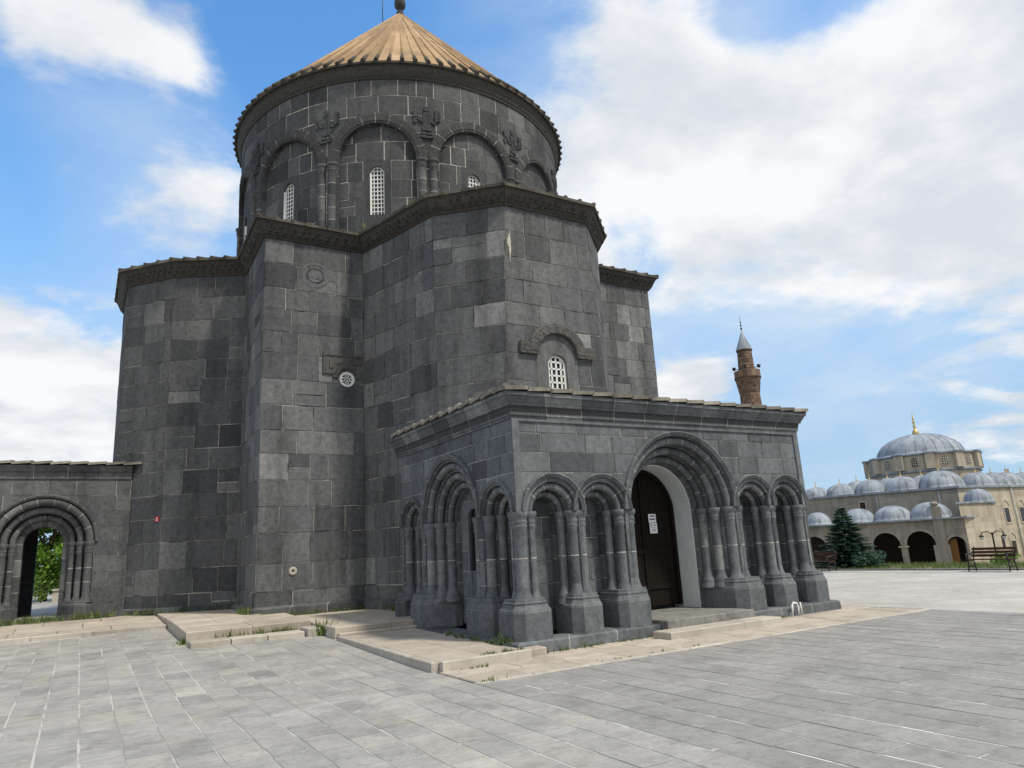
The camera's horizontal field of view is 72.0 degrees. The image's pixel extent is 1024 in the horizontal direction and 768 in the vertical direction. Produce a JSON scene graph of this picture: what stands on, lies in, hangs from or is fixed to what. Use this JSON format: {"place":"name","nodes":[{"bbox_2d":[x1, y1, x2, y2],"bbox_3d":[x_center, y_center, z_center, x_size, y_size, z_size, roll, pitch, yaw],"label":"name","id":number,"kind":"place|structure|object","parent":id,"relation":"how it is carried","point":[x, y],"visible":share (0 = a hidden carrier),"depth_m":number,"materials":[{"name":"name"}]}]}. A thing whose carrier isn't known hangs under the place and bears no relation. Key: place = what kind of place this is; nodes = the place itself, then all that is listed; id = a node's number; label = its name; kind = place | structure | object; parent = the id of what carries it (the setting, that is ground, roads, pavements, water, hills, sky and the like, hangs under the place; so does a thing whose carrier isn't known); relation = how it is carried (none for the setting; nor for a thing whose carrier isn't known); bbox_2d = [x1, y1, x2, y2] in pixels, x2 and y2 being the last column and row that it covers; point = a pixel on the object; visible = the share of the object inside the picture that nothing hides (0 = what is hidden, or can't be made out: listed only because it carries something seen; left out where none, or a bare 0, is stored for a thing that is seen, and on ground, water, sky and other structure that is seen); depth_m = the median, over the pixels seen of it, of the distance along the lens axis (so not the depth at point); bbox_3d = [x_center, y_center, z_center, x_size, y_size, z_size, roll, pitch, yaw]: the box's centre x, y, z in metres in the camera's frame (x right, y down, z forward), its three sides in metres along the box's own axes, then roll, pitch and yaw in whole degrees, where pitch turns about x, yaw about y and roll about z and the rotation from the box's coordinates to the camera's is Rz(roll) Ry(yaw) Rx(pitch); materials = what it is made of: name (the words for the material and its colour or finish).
{"place":"outdoors","nodes":[
{"label":"outdoors","id":0,"kind":"place"},
{"bbox_2d":[31,596,57,616],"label":"plaza","id":1,"kind":"structure","parent":0,"point":[44,607],"depth_m":31.58,"materials":[{"name":"grey stone"}]},
{"bbox_2d":[33,575,50,602],"bbox_3d":[-25.600,10.463,35.746,3.767,1.541,1.239,5,-15,-31],"label":"hedge","id":2,"kind":"object","parent":1,"relation":"on","point":[38,590],"visible":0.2,"depth_m":36.44,"materials":[{"name":"green plant"}]},
{"bbox_2d":[33,528,62,600],"bbox_3d":[-25.695,8.328,39.280,4.251,7.220,4.831,-15,-18,42],"label":"broadleaf tree","id":3,"kind":"object","parent":1,"relation":"on","point":[48,563],"visible":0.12,"depth_m":38.37,"materials":[{"name":"green plant"}]},
{"bbox_2d":[52,589,58,602],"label":"wall","id":4,"kind":"structure","parent":1,"relation":"on","point":[55,593],"depth_m":36.56,"materials":[{"name":"stone"}]},
{"bbox_2d":[0,615,163,639],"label":"pavement","id":5,"kind":"structure","parent":0,"point":[30,630],"depth_m":19.41,"materials":[{"name":"beige stone"}]},
{"bbox_2d":[296,609,416,638],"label":"pavement","id":6,"kind":"structure","parent":0,"point":[358,622],"depth_m":16.43,"materials":[{"name":"beige stone"}]},
{"bbox_2d":[0,627,772,767],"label":"plaza","id":7,"kind":"structure","parent":0,"point":[190,745],"depth_m":8.58,"materials":[{"name":"grey stone"}]},
{"bbox_2d":[345,628,546,670],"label":"pavement","id":8,"kind":"structure","parent":0,"point":[432,646],"depth_m":13.17,"materials":[{"name":"beige stone"}]},
{"bbox_2d":[0,0,1023,549],"label":"sky","id":9,"kind":"structure","parent":0,"point":[843,180],"materials":[{"name":"blue"}]},
{"bbox_2d":[34,557,1023,633],"bbox_3d":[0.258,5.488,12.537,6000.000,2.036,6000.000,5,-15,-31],"label":"ground","id":10,"kind":"structure","parent":0,"point":[464,626],"depth_m":32.40,"materials":[{"name":"grey stone"}]},
{"bbox_2d":[0,624,165,644],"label":"kerb","id":11,"kind":"structure","parent":10,"relation":"on","point":[72,635],"depth_m":17.77,"materials":[{"name":"stone"}]},
{"bbox_2d":[157,609,310,644],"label":"stone platform","id":12,"kind":"structure","parent":10,"relation":"on","point":[198,625],"depth_m":17.18,"materials":[{"name":"beige stone"}]},
{"bbox_2d":[187,626,319,648],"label":"kerb","id":13,"kind":"structure","parent":10,"relation":"on","point":[307,631],"depth_m":15.61,"materials":[{"name":"stone"}]},
{"bbox_2d":[0,0,841,652],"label":"stone church","id":14,"kind":"structure","parent":10,"relation":"on","point":[438,406],"depth_m":20.95,"materials":[{"name":"grey stone"}]},
{"bbox_2d":[244,208,248,239],"bbox_3d":[-10.667,-5.624,28.499,0.228,2.764,0.999,5,-15,-31],"label":"window","id":15,"kind":"structure","parent":14,"relation":"in","point":[246,220],"depth_m":28.78,"materials":[{"name":"grey stone"}]},
{"bbox_2d":[279,175,298,221],"bbox_3d":[-8.190,-6.319,26.112,0.999,2.764,0.225,-10,-15,28],"label":"window","id":16,"kind":"structure","parent":14,"relation":"in","point":[289,188],"depth_m":26.23,"materials":[{"name":"grey stone"}]},
{"bbox_2d":[332,364,359,386],"bbox_3d":[-5.182,-0.328,21.970,0.880,0.898,0.162,5,-15,-31],"label":"round window","id":17,"kind":"structure","parent":14,"relation":"in","point":[346,377],"depth_m":21.91,"materials":[{"name":"white stone"}]},
{"bbox_2d":[363,299,363,340],"bbox_3d":[-8.190,-3.652,37.544,0.999,2.764,0.228,5,-15,-31],"label":"window","id":18,"kind":"structure","parent":14,"relation":"in","point":[363,299],"depth_m":37.75,"materials":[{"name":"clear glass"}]},
{"bbox_2d":[363,160,391,229],"bbox_3d":[-4.806,-6.705,25.270,0.999,2.764,0.225,-3,-13,-1],"label":"window","id":19,"kind":"structure","parent":14,"relation":"in","point":[377,204],"depth_m":25.28,"materials":[{"name":"grey glass"}]},
{"bbox_2d":[461,167,485,187],"bbox_3d":[-1.424,-6.677,26.197,0.999,2.764,0.228,5,-15,-31],"label":"window","id":20,"kind":"structure","parent":14,"relation":"in","point":[470,177],"depth_m":26.38,"materials":[{"name":"grey stone"}]},
{"bbox_2d":[535,328,579,390],"bbox_3d":[1.241,-0.389,20.097,1.460,2.328,0.254,5,-15,-31],"label":"window","id":21,"kind":"structure","parent":14,"relation":"in","point":[557,366],"depth_m":20.12,"materials":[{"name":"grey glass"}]},
{"bbox_2d":[648,514,657,533],"bbox_3d":[3.334,3.304,16.684,0.245,0.450,0.006,5,-15,-31],"label":"paper notice","id":22,"kind":"object","parent":14,"relation":"attached to","point":[652,523],"visible":1,"depth_m":16.68,"materials":[{"name":"white paper"}]},
{"bbox_2d":[337,636,531,673],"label":"kerb","id":23,"kind":"structure","parent":10,"relation":"on","point":[430,666],"depth_m":11.67,"materials":[{"name":"stone"}]},
{"bbox_2d":[473,605,929,684],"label":"kerb","id":24,"kind":"structure","parent":10,"relation":"on","point":[604,662],"depth_m":12.17,"materials":[{"name":"stone"}]},
{"bbox_2d":[732,316,761,404],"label":"brick minaret","id":25,"kind":"object","parent":10,"relation":"on","point":[747,376],"visible":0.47,"depth_m":81.45,"materials":[{"name":"brown brick"}]},
{"bbox_2d":[814,507,889,568],"bbox_3d":[16.775,7.820,35.517,3.452,3.168,3.887,-3,-13,-3],"label":"fir tree","id":26,"kind":"object","parent":10,"relation":"on","point":[844,555],"visible":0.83,"depth_m":35.14,"materials":[{"name":"green plant"}]},
{"bbox_2d":[848,550,886,568],"bbox_3d":[17.142,8.494,34.091,1.996,0.892,1.284,-1,-13,-9],"label":"shrub","id":27,"kind":"object","parent":10,"relation":"on","point":[873,558],"visible":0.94,"depth_m":33.92,"materials":[{"name":"green plant"}]},
{"bbox_2d":[805,411,1023,564],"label":"domed mosque","id":28,"kind":"structure","parent":10,"relation":"on","point":[916,497],"depth_m":69.50,"materials":[{"name":"beige stone"}]},
{"bbox_2d":[858,501,866,509],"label":"window","id":29,"kind":"structure","parent":28,"relation":"in","point":[862,504],"depth_m":71.22,"materials":[{"name":"grey glass"}]},
{"bbox_2d":[884,460,890,470],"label":"window","id":30,"kind":"structure","parent":28,"relation":"in","point":[887,467],"depth_m":79.30,"materials":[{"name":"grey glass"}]},
{"bbox_2d":[910,457,919,467],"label":"window","id":31,"kind":"structure","parent":28,"relation":"in","point":[914,462],"depth_m":77.12,"materials":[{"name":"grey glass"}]},
{"bbox_2d":[940,454,949,465],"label":"window","id":32,"kind":"structure","parent":28,"relation":"in","point":[944,459],"depth_m":76.11,"materials":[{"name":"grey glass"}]},
{"bbox_2d":[949,538,960,563],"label":"door","id":33,"kind":"structure","parent":28,"relation":"in","point":[953,543],"depth_m":61.82,"materials":[{"name":"brown wood"}]},
{"bbox_2d":[966,454,971,464],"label":"window","id":34,"kind":"structure","parent":28,"relation":"in","point":[968,458],"depth_m":76.54,"materials":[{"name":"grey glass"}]},
{"bbox_2d":[999,527,1006,546],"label":"window","id":35,"kind":"structure","parent":28,"relation":"in","point":[1003,540],"depth_m":68.75,"materials":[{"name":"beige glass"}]},
{"bbox_2d":[1001,499,1011,523],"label":"window","id":36,"kind":"structure","parent":28,"relation":"in","point":[1008,519],"depth_m":70.07,"materials":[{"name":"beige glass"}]},
{"bbox_2d":[1008,532,1019,556],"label":"window","id":37,"kind":"structure","parent":28,"relation":"in","point":[1013,541],"depth_m":69.47,"materials":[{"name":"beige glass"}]},
{"bbox_2d":[1016,499,1023,522],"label":"window","id":38,"kind":"structure","parent":28,"relation":"in","point":[1021,508],"depth_m":71.31,"materials":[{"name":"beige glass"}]},
{"bbox_2d":[816,568,1023,570],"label":"kerb","id":39,"kind":"structure","parent":10,"relation":"on","point":[919,569],"depth_m":30.19,"materials":[{"name":"grey stone"}]},
{"bbox_2d":[979,530,1006,546],"bbox_3d":[24.998,8.668,36.432,1.236,2.141,0.229,-14,-17,40],"label":"street lamp","id":40,"kind":"object","parent":10,"relation":"on","point":[1003,535],"visible":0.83,"depth_m":36.55,"materials":[{"name":"black metal"}]},
{"bbox_2d":[988,553,1020,563],"bbox_3d":[22.879,8.156,32.745,1.261,0.717,1.336,-10,-15,27],"label":"shrub","id":41,"kind":"object","parent":10,"relation":"on","point":[1003,561],"visible":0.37,"depth_m":32.58,"materials":[{"name":"green plant"}]},
{"bbox_2d":[438,606,921,682],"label":"pavement","id":42,"kind":"structure","parent":0,"point":[588,655],"depth_m":12.64,"materials":[{"name":"beige stone"}]},
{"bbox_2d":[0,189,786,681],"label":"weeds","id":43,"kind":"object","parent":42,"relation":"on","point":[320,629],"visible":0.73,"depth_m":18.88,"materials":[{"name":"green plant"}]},
{"bbox_2d":[651,606,754,629],"bbox_3d":[3.645,5.106,15.283,2.486,0.296,1.940,5,-15,-31],"label":"doorstep","id":44,"kind":"object","parent":42,"relation":"on","point":[671,618],"visible":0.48,"depth_m":14.73,"materials":[{"name":"beige stone"}]},
{"bbox_2d":[653,616,781,639],"bbox_3d":[4.196,4.901,14.202,3.122,0.145,0.490,5,-15,-31],"label":"doorstep","id":45,"kind":"object","parent":42,"relation":"on","point":[708,628],"visible":1,"depth_m":13.93,"materials":[{"name":"stone"}]},
{"bbox_2d":[791,602,802,616],"bbox_3d":[6.446,5.076,15.945,0.413,0.315,0.061,6,-16,-35],"label":"metal hoop","id":46,"kind":"object","parent":42,"relation":"on","point":[793,603],"visible":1,"depth_m":15.93,"materials":[{"name":"white paint"}]},
{"bbox_2d":[476,609,1023,767],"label":"plaza","id":47,"kind":"structure","parent":0,"point":[862,671],"depth_m":8.37,"materials":[{"name":"grey stone"}]},
{"bbox_2d":[815,559,1023,568],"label":"grass","id":48,"kind":"structure","parent":0,"point":[935,565],"depth_m":32.14,"materials":[{"name":"green plant"}]},
{"bbox_2d":[822,570,1023,612],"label":"plaza","id":49,"kind":"structure","parent":0,"point":[987,590],"depth_m":20.89,"materials":[{"name":"grey stone"}]},
{"bbox_2d":[813,550,836,570],"bbox_3d":[14.683,8.477,33.761,0.697,0.934,1.640,4,-15,-29],"label":"park bench","id":50,"kind":"object","parent":49,"relation":"on","point":[828,555],"visible":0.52,"depth_m":33.52,"materials":[{"name":"brown wood"}]},
{"bbox_2d":[965,545,1018,571],"bbox_3d":[18.417,6.715,27.102,0.697,0.934,1.640,4,-15,-29],"label":"park bench","id":51,"kind":"object","parent":49,"relation":"on","point":[1005,550],"visible":1,"depth_m":27.17,"materials":[{"name":"brown wood"}]}
]}

